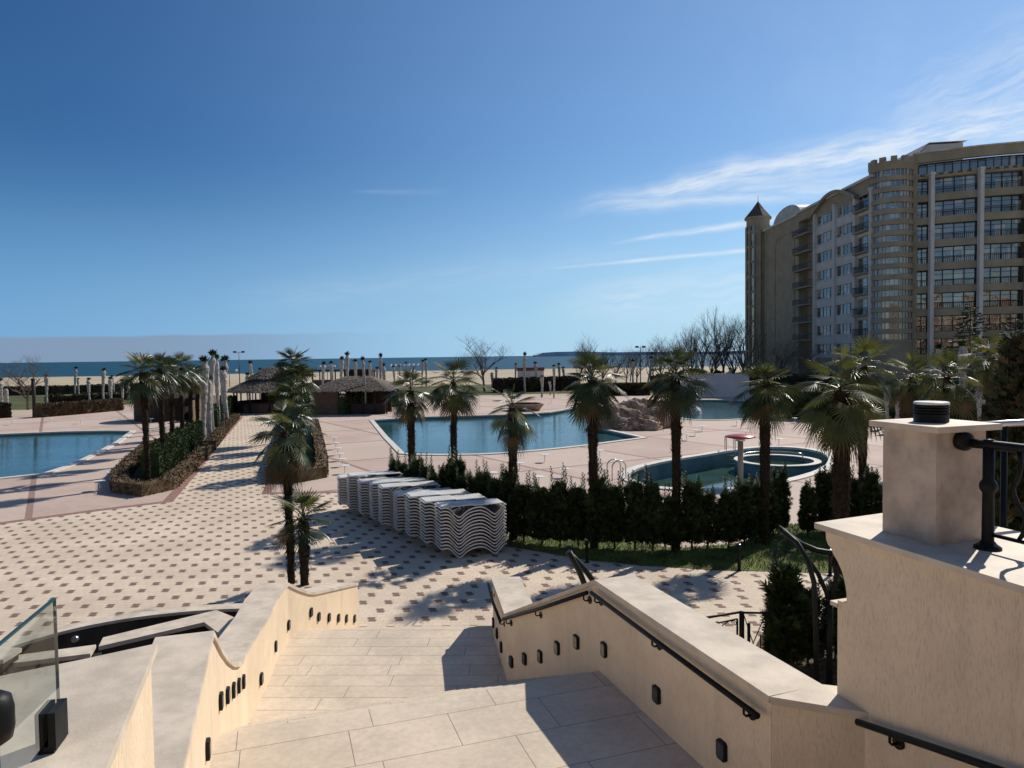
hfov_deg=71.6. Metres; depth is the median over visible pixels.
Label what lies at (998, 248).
window
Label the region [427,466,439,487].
cypress shrub
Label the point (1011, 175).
window
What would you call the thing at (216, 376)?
wrapped palm
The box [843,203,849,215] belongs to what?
window
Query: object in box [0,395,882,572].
pool deck
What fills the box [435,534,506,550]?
sun lounger
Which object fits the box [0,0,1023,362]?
sky
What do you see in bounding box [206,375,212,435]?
wrapped palm
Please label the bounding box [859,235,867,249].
window
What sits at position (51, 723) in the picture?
glass balustrade
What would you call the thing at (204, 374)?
wrapped palm
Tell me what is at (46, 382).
wrapped palm
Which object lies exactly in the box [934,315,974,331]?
window
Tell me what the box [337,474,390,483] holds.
sun lounger
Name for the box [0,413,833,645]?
plaza
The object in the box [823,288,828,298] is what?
window
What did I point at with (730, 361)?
bare tree
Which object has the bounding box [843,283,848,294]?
window
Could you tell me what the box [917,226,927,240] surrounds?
window
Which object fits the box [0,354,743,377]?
sea
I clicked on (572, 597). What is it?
handrail
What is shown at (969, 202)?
window
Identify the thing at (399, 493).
sun lounger
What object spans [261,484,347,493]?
paving band
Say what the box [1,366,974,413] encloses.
ground
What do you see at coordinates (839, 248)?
window
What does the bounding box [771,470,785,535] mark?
cypress shrub
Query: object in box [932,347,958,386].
conifer tree
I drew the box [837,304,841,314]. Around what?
window
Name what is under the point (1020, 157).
window
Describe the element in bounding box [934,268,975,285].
window
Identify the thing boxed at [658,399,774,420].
lagoon pool
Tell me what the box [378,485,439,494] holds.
sun lounger
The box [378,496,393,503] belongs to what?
sun lounger
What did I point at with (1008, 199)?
window
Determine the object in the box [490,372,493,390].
wrapped palm
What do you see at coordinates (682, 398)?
palm tree
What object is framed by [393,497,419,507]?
sun lounger
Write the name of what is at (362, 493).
sun lounger
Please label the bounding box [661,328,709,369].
bare tree
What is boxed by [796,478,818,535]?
cypress shrub
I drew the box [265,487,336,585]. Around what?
palm tree
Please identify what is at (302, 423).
palm tree
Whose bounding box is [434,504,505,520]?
sun lounger
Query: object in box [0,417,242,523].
paving band
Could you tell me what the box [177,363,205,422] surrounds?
palm tree
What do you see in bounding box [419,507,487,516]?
sun lounger
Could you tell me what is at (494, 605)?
handrail
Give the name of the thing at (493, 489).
cypress shrub
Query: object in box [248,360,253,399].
wrapped palm
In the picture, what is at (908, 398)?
palm tree
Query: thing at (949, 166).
window
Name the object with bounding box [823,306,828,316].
window
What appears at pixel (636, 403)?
boulder
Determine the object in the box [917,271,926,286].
window
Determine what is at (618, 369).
bare tree
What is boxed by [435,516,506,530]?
sun lounger
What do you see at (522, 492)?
cypress shrub
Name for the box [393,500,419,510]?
sun lounger
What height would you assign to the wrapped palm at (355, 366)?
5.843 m
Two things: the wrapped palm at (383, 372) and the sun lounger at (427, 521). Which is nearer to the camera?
the sun lounger at (427, 521)
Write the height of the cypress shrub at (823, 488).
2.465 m
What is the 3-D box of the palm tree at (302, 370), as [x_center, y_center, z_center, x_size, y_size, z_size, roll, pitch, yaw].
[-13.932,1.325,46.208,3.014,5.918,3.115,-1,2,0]
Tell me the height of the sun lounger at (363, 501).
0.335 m
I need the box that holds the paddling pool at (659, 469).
[619,446,832,490]
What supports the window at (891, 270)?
in the hotel
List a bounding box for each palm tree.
[114,350,170,480]
[131,352,182,442]
[154,355,190,436]
[162,352,203,428]
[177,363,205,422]
[187,371,209,419]
[246,398,326,583]
[264,394,315,459]
[265,374,319,423]
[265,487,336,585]
[269,346,314,389]
[277,360,319,405]
[382,365,433,464]
[422,356,484,459]
[488,384,540,539]
[558,349,629,547]
[640,344,715,549]
[728,359,805,544]
[787,344,893,580]
[822,332,899,488]
[881,351,941,418]
[911,347,983,419]
[955,331,1017,416]
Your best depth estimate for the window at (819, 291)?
115.13 m
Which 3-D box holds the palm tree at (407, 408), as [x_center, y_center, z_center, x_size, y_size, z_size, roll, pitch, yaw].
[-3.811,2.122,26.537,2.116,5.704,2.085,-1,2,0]
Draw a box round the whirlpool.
[734,451,821,477]
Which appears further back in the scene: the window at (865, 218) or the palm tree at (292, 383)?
the window at (865, 218)
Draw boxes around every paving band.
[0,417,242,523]
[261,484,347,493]
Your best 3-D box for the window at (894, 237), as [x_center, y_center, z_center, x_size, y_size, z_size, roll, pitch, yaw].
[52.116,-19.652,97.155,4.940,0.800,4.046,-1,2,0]
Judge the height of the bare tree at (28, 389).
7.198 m
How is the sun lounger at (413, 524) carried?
on the sun lounger at (410, 528)
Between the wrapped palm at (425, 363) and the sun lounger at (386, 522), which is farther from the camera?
the wrapped palm at (425, 363)
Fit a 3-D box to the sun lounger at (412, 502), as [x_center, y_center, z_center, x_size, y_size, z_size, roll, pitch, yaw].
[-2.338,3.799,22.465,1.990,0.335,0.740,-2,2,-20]
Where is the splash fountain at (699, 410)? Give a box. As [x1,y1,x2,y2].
[682,397,701,414]
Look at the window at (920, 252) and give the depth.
96.81 m
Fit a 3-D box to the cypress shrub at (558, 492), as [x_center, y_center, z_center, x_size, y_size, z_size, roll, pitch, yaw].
[1.414,3.692,21.452,0.968,2.615,1.382,-1,2,-17]
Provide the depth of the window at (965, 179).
94.36 m
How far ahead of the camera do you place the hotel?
96.08 m
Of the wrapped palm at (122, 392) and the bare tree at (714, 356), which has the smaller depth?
the wrapped palm at (122, 392)
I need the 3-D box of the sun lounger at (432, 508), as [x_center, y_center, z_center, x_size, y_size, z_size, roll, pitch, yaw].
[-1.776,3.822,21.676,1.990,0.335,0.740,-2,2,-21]
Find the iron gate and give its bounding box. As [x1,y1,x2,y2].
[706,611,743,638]
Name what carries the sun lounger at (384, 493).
on the sun lounger at (384, 496)
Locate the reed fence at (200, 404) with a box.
[193,395,220,419]
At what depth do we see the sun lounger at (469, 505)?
20.80 m
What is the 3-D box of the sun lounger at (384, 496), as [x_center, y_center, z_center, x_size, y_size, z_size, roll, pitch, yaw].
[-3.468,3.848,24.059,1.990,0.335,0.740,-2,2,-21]
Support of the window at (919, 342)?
in the hotel
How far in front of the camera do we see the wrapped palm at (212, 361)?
58.67 m
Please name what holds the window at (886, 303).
in the hotel
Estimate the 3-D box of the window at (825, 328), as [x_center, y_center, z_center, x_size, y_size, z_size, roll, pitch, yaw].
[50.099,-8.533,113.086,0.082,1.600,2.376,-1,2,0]
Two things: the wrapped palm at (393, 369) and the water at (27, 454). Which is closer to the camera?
the water at (27, 454)
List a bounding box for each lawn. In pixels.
[0,392,200,408]
[398,382,758,396]
[504,523,832,571]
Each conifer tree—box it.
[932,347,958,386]
[945,306,989,395]
[983,317,1023,395]
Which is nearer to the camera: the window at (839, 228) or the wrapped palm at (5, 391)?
the wrapped palm at (5, 391)
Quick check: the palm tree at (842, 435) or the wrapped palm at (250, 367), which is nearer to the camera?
the palm tree at (842, 435)
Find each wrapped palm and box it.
[0,378,2,401]
[3,386,8,402]
[43,375,48,402]
[74,366,77,392]
[77,378,79,393]
[86,377,91,399]
[101,368,106,398]
[107,376,112,397]
[120,379,123,405]
[198,355,210,439]
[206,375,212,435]
[208,349,217,429]
[214,354,219,416]
[219,355,229,418]
[219,365,228,418]
[244,372,250,399]
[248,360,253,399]
[321,361,325,384]
[328,361,333,380]
[338,356,344,395]
[344,351,349,375]
[353,359,357,375]
[360,356,365,402]
[368,360,371,375]
[375,366,378,377]
[378,353,381,378]
[382,362,385,379]
[392,365,394,380]
[421,360,423,385]
[424,358,426,386]
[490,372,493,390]
[523,352,526,392]
[533,361,537,378]
[540,375,543,396]
[552,365,555,397]
[557,363,560,376]
[631,359,634,382]
[649,355,652,379]
[694,349,697,367]
[868,367,876,378]
[883,381,889,418]
[891,377,901,418]
[934,342,945,390]
[957,340,969,388]
[975,371,982,421]
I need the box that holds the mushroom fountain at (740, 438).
[725,434,755,483]
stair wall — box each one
[151,583,358,767]
[491,574,868,767]
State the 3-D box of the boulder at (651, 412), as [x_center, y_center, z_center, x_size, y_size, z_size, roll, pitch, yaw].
[11.716,2.935,56.588,3.955,2.346,3.020,-1,2,0]
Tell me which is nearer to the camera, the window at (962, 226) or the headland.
the window at (962, 226)
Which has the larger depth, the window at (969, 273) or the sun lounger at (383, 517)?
the window at (969, 273)
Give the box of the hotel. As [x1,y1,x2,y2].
[744,140,1023,389]
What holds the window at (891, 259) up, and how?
in the hotel
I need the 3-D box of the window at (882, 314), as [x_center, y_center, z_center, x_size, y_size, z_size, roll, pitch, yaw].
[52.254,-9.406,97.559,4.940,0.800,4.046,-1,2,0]
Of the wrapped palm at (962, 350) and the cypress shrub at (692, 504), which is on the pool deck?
the wrapped palm at (962, 350)
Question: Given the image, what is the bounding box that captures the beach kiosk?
[517,367,543,377]
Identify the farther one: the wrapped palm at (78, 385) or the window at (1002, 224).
the wrapped palm at (78, 385)
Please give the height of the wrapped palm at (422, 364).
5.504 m
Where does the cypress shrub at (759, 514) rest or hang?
on the lawn at (716, 550)
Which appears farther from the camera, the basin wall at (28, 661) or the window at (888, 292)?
the window at (888, 292)
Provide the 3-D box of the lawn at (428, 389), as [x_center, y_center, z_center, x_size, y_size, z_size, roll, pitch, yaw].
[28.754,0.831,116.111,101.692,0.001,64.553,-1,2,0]
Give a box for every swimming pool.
[0,430,135,479]
[369,407,647,455]
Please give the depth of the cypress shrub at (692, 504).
20.72 m
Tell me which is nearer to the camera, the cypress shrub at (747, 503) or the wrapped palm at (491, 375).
the cypress shrub at (747, 503)
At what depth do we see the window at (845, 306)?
106.37 m
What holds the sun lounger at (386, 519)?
on the sun lounger at (386, 522)
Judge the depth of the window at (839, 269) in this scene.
108.18 m
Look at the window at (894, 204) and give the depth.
95.33 m
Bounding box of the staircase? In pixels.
[210,625,702,767]
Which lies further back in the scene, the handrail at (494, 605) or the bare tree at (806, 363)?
the bare tree at (806, 363)
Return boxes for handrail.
[487,582,504,626]
[501,591,591,625]
[589,591,760,720]
[855,718,1004,767]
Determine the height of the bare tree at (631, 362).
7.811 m
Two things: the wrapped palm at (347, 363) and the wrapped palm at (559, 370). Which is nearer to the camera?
the wrapped palm at (347, 363)
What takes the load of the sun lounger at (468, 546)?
on the sun lounger at (469, 549)
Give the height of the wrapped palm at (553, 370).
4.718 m
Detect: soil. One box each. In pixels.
[130,422,216,479]
[756,631,836,685]
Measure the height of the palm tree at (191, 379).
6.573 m
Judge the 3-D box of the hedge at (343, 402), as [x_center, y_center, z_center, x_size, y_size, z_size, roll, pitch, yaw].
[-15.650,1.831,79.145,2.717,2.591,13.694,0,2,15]
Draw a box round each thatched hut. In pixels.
[227,366,311,413]
[312,376,402,414]
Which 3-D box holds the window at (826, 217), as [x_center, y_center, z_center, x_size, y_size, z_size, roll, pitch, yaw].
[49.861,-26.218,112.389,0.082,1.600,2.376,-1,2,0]
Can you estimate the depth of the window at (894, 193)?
95.28 m
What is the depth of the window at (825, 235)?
112.54 m
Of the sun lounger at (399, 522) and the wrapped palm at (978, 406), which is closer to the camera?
the sun lounger at (399, 522)
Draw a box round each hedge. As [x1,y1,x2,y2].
[0,402,11,417]
[3,382,133,395]
[36,398,124,416]
[44,391,133,402]
[109,413,240,496]
[139,419,202,479]
[213,397,233,426]
[266,418,328,482]
[337,389,398,414]
[491,375,579,392]
[575,382,650,395]
[650,369,857,390]
[774,381,984,420]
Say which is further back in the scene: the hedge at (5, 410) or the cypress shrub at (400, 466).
the hedge at (5, 410)
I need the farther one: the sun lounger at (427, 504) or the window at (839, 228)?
the window at (839, 228)
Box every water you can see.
[0,433,125,476]
[377,410,629,453]
[646,465,759,487]
[660,402,754,418]
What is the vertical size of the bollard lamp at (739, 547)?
0.723 m
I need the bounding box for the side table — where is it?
[93,480,105,490]
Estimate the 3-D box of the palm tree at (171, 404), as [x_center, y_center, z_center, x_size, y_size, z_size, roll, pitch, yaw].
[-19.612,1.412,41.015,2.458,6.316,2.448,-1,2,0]
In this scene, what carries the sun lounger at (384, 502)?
on the sun lounger at (385, 505)
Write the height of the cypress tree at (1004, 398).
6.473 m
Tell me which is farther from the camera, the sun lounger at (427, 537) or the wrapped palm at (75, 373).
the wrapped palm at (75, 373)
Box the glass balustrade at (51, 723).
[0,598,67,754]
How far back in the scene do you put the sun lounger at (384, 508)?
23.57 m
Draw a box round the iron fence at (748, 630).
[742,611,766,647]
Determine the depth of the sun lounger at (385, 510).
23.57 m
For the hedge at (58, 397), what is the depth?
101.15 m
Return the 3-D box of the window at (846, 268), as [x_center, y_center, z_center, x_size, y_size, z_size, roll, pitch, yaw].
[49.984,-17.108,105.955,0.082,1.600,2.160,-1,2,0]
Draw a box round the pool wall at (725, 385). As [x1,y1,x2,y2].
[680,374,748,397]
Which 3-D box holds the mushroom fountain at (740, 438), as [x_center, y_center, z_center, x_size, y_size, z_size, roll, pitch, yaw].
[10.175,3.744,31.608,1.320,3.056,1.320,-1,2,0]
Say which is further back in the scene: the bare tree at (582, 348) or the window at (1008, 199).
the bare tree at (582, 348)
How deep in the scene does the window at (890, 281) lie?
95.82 m
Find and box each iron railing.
[953,432,1023,551]
[981,419,1023,528]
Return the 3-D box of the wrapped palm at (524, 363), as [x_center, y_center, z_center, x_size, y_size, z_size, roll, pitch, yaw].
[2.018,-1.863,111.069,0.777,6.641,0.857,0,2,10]
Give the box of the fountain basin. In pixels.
[0,603,242,656]
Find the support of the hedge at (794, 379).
on the lawn at (428, 389)
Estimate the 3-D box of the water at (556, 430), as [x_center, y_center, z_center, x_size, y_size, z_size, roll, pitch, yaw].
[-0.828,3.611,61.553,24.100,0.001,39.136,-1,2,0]
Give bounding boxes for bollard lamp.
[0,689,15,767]
[584,539,589,562]
[736,544,741,571]
[827,549,832,576]
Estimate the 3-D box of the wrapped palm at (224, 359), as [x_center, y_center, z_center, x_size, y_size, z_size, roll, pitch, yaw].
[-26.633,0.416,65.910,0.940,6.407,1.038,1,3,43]
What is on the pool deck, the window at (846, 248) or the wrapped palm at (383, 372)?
the wrapped palm at (383, 372)
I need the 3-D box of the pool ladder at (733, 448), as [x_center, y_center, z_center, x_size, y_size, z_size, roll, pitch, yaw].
[12.928,3.961,42.074,0.560,1.827,0.845,0,2,10]
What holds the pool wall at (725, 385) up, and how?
on the pool deck
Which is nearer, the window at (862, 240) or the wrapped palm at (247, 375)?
the wrapped palm at (247, 375)
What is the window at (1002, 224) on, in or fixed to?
in the hotel
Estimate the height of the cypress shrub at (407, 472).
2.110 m
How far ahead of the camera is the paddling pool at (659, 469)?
39.74 m
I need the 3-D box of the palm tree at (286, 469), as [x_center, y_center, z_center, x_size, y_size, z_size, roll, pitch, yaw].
[-5.925,2.846,18.402,2.064,4.969,1.892,0,2,17]
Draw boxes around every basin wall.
[0,647,21,675]
[13,645,95,672]
[99,610,234,654]
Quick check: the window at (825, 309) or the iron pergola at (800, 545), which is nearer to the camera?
the iron pergola at (800, 545)
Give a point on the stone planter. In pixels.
(534, 406)
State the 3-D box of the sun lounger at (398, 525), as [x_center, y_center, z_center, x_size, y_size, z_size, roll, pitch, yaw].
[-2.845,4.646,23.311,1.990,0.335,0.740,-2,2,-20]
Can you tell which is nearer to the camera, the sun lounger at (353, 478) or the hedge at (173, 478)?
the sun lounger at (353, 478)
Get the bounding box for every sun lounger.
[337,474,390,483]
[337,500,358,511]
[346,470,401,478]
[346,475,401,486]
[346,484,368,492]
[347,505,368,515]
[357,476,413,485]
[357,482,382,486]
[357,490,368,494]
[357,493,370,499]
[358,498,370,502]
[358,506,370,511]
[358,509,378,520]
[368,477,426,489]
[369,483,426,490]
[369,486,427,495]
[369,487,425,498]
[378,481,440,492]
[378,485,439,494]
[378,490,393,498]
[378,493,404,500]
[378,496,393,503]
[378,499,392,506]
[378,501,393,508]
[378,505,393,511]
[378,507,393,514]
[378,510,393,517]
[378,513,393,520]
[378,516,393,523]
[378,519,401,531]
[393,487,452,497]
[393,494,455,504]
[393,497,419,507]
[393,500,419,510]
[393,503,405,508]
[393,506,417,517]
[393,509,419,519]
[393,512,405,517]
[393,515,406,520]
[393,518,419,528]
[393,521,420,529]
[393,524,420,537]
[404,496,439,503]
[405,489,470,500]
[405,499,470,507]
[405,502,420,510]
[405,505,420,513]
[405,508,420,516]
[405,511,420,519]
[405,514,420,522]
[405,518,419,523]
[405,520,430,530]
[405,524,432,534]
[405,527,429,539]
[405,530,430,543]
[419,493,487,506]
[419,498,483,509]
[419,504,488,512]
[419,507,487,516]
[419,511,480,519]
[419,514,453,522]
[419,523,480,531]
[419,529,481,536]
[419,533,452,546]
[420,517,480,525]
[420,520,481,528]
[420,526,481,534]
[420,536,483,550]
[434,498,506,517]
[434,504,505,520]
[434,507,506,524]
[434,517,505,534]
[434,522,505,537]
[434,529,505,544]
[434,530,506,547]
[435,511,506,527]
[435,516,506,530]
[435,525,506,540]
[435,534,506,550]
[435,538,506,554]
[435,540,506,557]
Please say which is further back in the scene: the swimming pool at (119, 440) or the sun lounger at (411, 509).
the swimming pool at (119, 440)
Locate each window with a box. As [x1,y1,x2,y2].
[817,234,821,244]
[817,289,821,298]
[817,308,821,317]
[817,326,821,335]
[817,344,821,353]
[818,216,821,225]
[818,253,821,262]
[818,271,821,280]
[823,212,829,223]
[823,231,828,242]
[823,250,828,260]
[823,269,828,279]
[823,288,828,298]
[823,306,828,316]
[823,325,828,335]
[823,344,828,353]
[837,246,841,256]
[837,265,841,275]
[837,285,841,295]
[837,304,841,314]
[837,324,841,334]
[837,343,841,352]
[838,207,841,217]
[838,226,841,236]
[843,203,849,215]
[843,223,849,235]
[843,243,849,254]
[843,263,849,274]
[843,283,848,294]
[843,303,848,314]
[843,323,848,333]
[858,256,867,271]
[858,277,867,292]
[858,298,867,314]
[858,319,867,335]
[858,340,867,355]
[859,194,868,207]
[859,214,868,228]
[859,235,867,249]
[872,169,912,178]
[872,180,911,189]
[873,191,911,200]
[873,202,911,210]
[873,213,911,221]
[873,224,911,232]
[873,235,911,243]
[873,246,911,253]
[873,257,911,264]
[873,268,911,275]
[873,279,911,286]
[873,290,910,296]
[873,301,910,307]
[873,312,910,318]
[873,323,910,328]
[873,333,910,339]
[916,316,926,331]
[916,339,926,354]
[917,203,927,217]
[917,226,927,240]
[917,248,926,263]
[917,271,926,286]
[917,294,926,308]
[918,159,970,175]
[918,180,927,194]
[933,338,973,353]
[934,221,975,239]
[934,245,975,262]
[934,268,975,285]
[934,291,974,308]
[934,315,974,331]
[935,174,976,192]
[935,198,975,216]
[969,154,1016,169]
[983,266,1021,282]
[983,290,1020,306]
[983,314,1020,329]
[983,337,1002,353]
[984,195,1022,212]
[984,219,1021,235]
[984,242,1021,259]
[985,171,1022,188]
[1016,154,1023,165]
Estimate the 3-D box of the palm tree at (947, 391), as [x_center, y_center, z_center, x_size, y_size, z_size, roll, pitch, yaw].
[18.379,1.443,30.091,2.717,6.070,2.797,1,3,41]
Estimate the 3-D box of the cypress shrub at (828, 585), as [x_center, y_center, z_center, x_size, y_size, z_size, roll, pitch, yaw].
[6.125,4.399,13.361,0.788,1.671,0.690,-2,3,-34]
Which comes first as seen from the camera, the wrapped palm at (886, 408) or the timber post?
the wrapped palm at (886, 408)
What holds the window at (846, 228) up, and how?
in the hotel
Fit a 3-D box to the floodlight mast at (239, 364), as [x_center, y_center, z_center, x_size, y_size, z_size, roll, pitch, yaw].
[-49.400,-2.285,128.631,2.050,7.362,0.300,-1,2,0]
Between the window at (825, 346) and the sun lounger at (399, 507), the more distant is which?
the window at (825, 346)
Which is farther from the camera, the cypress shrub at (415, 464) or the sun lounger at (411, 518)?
the cypress shrub at (415, 464)
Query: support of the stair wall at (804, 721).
on the plaza
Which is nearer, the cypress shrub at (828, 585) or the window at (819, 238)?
the cypress shrub at (828, 585)
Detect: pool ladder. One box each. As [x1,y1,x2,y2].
[606,459,626,480]
[724,435,735,463]
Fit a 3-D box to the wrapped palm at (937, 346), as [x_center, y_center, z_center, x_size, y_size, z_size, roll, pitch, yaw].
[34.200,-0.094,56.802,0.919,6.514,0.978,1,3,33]
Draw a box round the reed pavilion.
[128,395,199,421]
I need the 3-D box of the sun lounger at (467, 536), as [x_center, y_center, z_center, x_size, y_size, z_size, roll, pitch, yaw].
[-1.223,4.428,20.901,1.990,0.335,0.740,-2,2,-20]
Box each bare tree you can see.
[1,353,53,409]
[456,335,510,391]
[568,346,595,382]
[576,333,598,374]
[594,347,621,382]
[606,348,626,380]
[619,344,639,381]
[620,348,657,382]
[627,350,638,381]
[642,336,660,382]
[646,341,669,373]
[651,334,687,372]
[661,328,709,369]
[661,338,681,371]
[676,323,703,372]
[685,317,723,367]
[692,328,735,369]
[695,335,734,371]
[699,306,740,372]
[712,314,747,372]
[715,313,769,371]
[753,333,811,376]
[772,341,837,376]
[921,343,994,385]
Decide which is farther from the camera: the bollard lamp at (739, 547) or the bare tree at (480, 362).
the bare tree at (480, 362)
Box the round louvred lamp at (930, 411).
[913,401,949,422]
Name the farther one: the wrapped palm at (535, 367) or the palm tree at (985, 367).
the wrapped palm at (535, 367)
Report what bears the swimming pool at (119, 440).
in the pool deck
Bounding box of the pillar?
[869,418,1001,545]
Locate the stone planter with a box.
[506,402,543,410]
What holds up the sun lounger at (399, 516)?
on the sun lounger at (399, 519)
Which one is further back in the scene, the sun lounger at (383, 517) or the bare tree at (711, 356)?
the bare tree at (711, 356)
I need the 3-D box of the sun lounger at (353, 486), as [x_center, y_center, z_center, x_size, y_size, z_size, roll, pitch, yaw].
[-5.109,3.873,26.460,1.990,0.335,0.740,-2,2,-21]
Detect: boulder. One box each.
[585,403,641,431]
[617,423,636,430]
[620,398,647,414]
[626,414,662,430]
[642,398,661,407]
[643,406,683,428]
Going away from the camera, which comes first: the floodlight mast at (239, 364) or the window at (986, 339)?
the window at (986, 339)
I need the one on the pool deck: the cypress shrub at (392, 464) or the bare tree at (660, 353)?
the cypress shrub at (392, 464)
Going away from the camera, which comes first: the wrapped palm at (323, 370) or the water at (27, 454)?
the water at (27, 454)
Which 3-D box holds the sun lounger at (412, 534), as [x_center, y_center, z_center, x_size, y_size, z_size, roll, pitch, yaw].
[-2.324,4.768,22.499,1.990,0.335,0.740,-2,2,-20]
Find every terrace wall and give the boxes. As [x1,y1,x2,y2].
[0,643,157,767]
[814,513,1023,767]
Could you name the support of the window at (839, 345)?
in the hotel
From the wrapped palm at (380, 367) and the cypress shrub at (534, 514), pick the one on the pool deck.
the wrapped palm at (380, 367)
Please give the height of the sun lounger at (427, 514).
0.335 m
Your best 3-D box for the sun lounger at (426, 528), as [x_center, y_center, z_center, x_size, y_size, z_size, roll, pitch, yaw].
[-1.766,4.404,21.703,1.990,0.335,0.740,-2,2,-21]
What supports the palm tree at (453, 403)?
on the pool deck
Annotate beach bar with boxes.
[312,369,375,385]
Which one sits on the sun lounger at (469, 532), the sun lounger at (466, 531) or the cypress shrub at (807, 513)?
the sun lounger at (466, 531)
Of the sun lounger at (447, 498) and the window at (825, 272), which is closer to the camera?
the sun lounger at (447, 498)
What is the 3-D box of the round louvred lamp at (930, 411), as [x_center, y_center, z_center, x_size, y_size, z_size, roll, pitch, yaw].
[2.721,0.179,4.607,0.208,0.130,0.208,-1,2,0]
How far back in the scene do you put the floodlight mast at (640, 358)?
122.57 m
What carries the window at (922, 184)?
in the hotel
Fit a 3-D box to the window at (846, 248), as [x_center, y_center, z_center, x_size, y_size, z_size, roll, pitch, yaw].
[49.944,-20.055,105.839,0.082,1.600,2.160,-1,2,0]
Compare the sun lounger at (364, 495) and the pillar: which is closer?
the pillar
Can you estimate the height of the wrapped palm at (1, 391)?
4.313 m
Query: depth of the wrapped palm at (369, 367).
102.34 m
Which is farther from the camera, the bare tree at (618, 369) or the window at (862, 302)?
the bare tree at (618, 369)
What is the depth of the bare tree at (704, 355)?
122.98 m
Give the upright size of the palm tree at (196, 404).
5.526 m
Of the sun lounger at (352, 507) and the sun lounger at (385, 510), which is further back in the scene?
the sun lounger at (352, 507)
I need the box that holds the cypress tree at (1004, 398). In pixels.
[976,329,1023,531]
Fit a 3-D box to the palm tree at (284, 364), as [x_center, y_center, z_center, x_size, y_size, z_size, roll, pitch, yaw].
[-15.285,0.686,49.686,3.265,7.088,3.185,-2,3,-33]
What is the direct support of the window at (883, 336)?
in the hotel
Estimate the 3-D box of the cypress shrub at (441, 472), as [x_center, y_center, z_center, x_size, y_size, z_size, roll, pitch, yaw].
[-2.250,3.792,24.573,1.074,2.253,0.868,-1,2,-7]
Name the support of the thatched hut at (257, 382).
on the pool deck
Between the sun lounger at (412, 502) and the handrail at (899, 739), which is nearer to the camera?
the handrail at (899, 739)
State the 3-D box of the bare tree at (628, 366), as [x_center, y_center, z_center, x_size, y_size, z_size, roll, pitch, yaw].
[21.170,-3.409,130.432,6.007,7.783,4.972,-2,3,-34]
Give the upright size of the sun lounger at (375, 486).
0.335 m
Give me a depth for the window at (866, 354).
101.75 m
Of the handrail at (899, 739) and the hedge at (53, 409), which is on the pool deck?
the hedge at (53, 409)
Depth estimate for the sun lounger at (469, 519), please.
20.64 m
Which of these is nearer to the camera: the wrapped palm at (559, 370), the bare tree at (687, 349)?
the wrapped palm at (559, 370)
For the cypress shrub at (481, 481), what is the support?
on the pool deck
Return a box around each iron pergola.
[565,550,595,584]
[777,526,840,684]
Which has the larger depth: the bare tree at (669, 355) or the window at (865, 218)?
the bare tree at (669, 355)
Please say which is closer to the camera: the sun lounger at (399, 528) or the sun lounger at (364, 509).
the sun lounger at (399, 528)
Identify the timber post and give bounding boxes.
[30,378,36,417]
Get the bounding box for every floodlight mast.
[233,351,244,383]
[635,346,645,382]
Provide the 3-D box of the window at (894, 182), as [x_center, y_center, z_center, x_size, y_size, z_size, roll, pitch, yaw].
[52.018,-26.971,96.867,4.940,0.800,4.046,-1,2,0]
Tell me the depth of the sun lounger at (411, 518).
21.95 m
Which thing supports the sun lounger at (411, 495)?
on the sun lounger at (412, 499)
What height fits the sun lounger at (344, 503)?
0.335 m
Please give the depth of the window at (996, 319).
93.19 m
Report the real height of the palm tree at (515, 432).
5.192 m
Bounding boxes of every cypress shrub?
[386,449,398,477]
[392,450,407,475]
[402,459,412,477]
[409,451,426,481]
[418,451,435,478]
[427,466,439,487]
[436,462,446,486]
[440,446,466,489]
[453,467,468,494]
[465,469,474,493]
[471,459,492,499]
[483,462,507,509]
[499,463,520,540]
[508,471,532,541]
[522,473,552,544]
[544,463,574,546]
[566,472,587,546]
[580,459,611,546]
[601,468,628,547]
[620,469,647,549]
[633,464,672,550]
[660,483,686,549]
[680,469,706,548]
[700,485,724,547]
[714,474,747,547]
[733,472,759,545]
[747,477,769,543]
[756,469,783,533]
[759,539,812,666]
[770,461,793,532]
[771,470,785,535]
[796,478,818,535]
[800,577,825,664]
[813,460,832,521]
[819,576,840,658]
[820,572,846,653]
[849,465,866,517]
[861,464,882,515]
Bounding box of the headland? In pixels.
[533,350,743,356]
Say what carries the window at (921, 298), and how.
in the hotel
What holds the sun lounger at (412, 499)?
on the sun lounger at (412, 502)
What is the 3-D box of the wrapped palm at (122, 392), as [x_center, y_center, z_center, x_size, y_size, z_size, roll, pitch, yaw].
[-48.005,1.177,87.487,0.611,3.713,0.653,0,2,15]
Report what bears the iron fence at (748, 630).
on the soil at (806, 670)
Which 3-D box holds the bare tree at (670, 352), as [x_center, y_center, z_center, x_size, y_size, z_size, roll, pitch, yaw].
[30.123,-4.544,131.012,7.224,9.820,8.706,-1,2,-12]
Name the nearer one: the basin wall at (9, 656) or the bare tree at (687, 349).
the basin wall at (9, 656)
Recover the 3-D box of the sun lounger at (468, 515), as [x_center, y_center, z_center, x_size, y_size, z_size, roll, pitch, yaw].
[-1.221,3.846,20.881,1.990,0.335,0.740,-2,2,-20]
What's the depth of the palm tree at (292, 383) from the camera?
41.16 m
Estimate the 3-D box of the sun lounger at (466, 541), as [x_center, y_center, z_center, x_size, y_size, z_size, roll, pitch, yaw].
[-1.222,4.525,20.896,1.990,0.335,0.740,-2,2,-20]
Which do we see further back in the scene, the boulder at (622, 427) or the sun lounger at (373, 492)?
the boulder at (622, 427)
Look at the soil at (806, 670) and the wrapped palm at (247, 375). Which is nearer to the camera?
the soil at (806, 670)

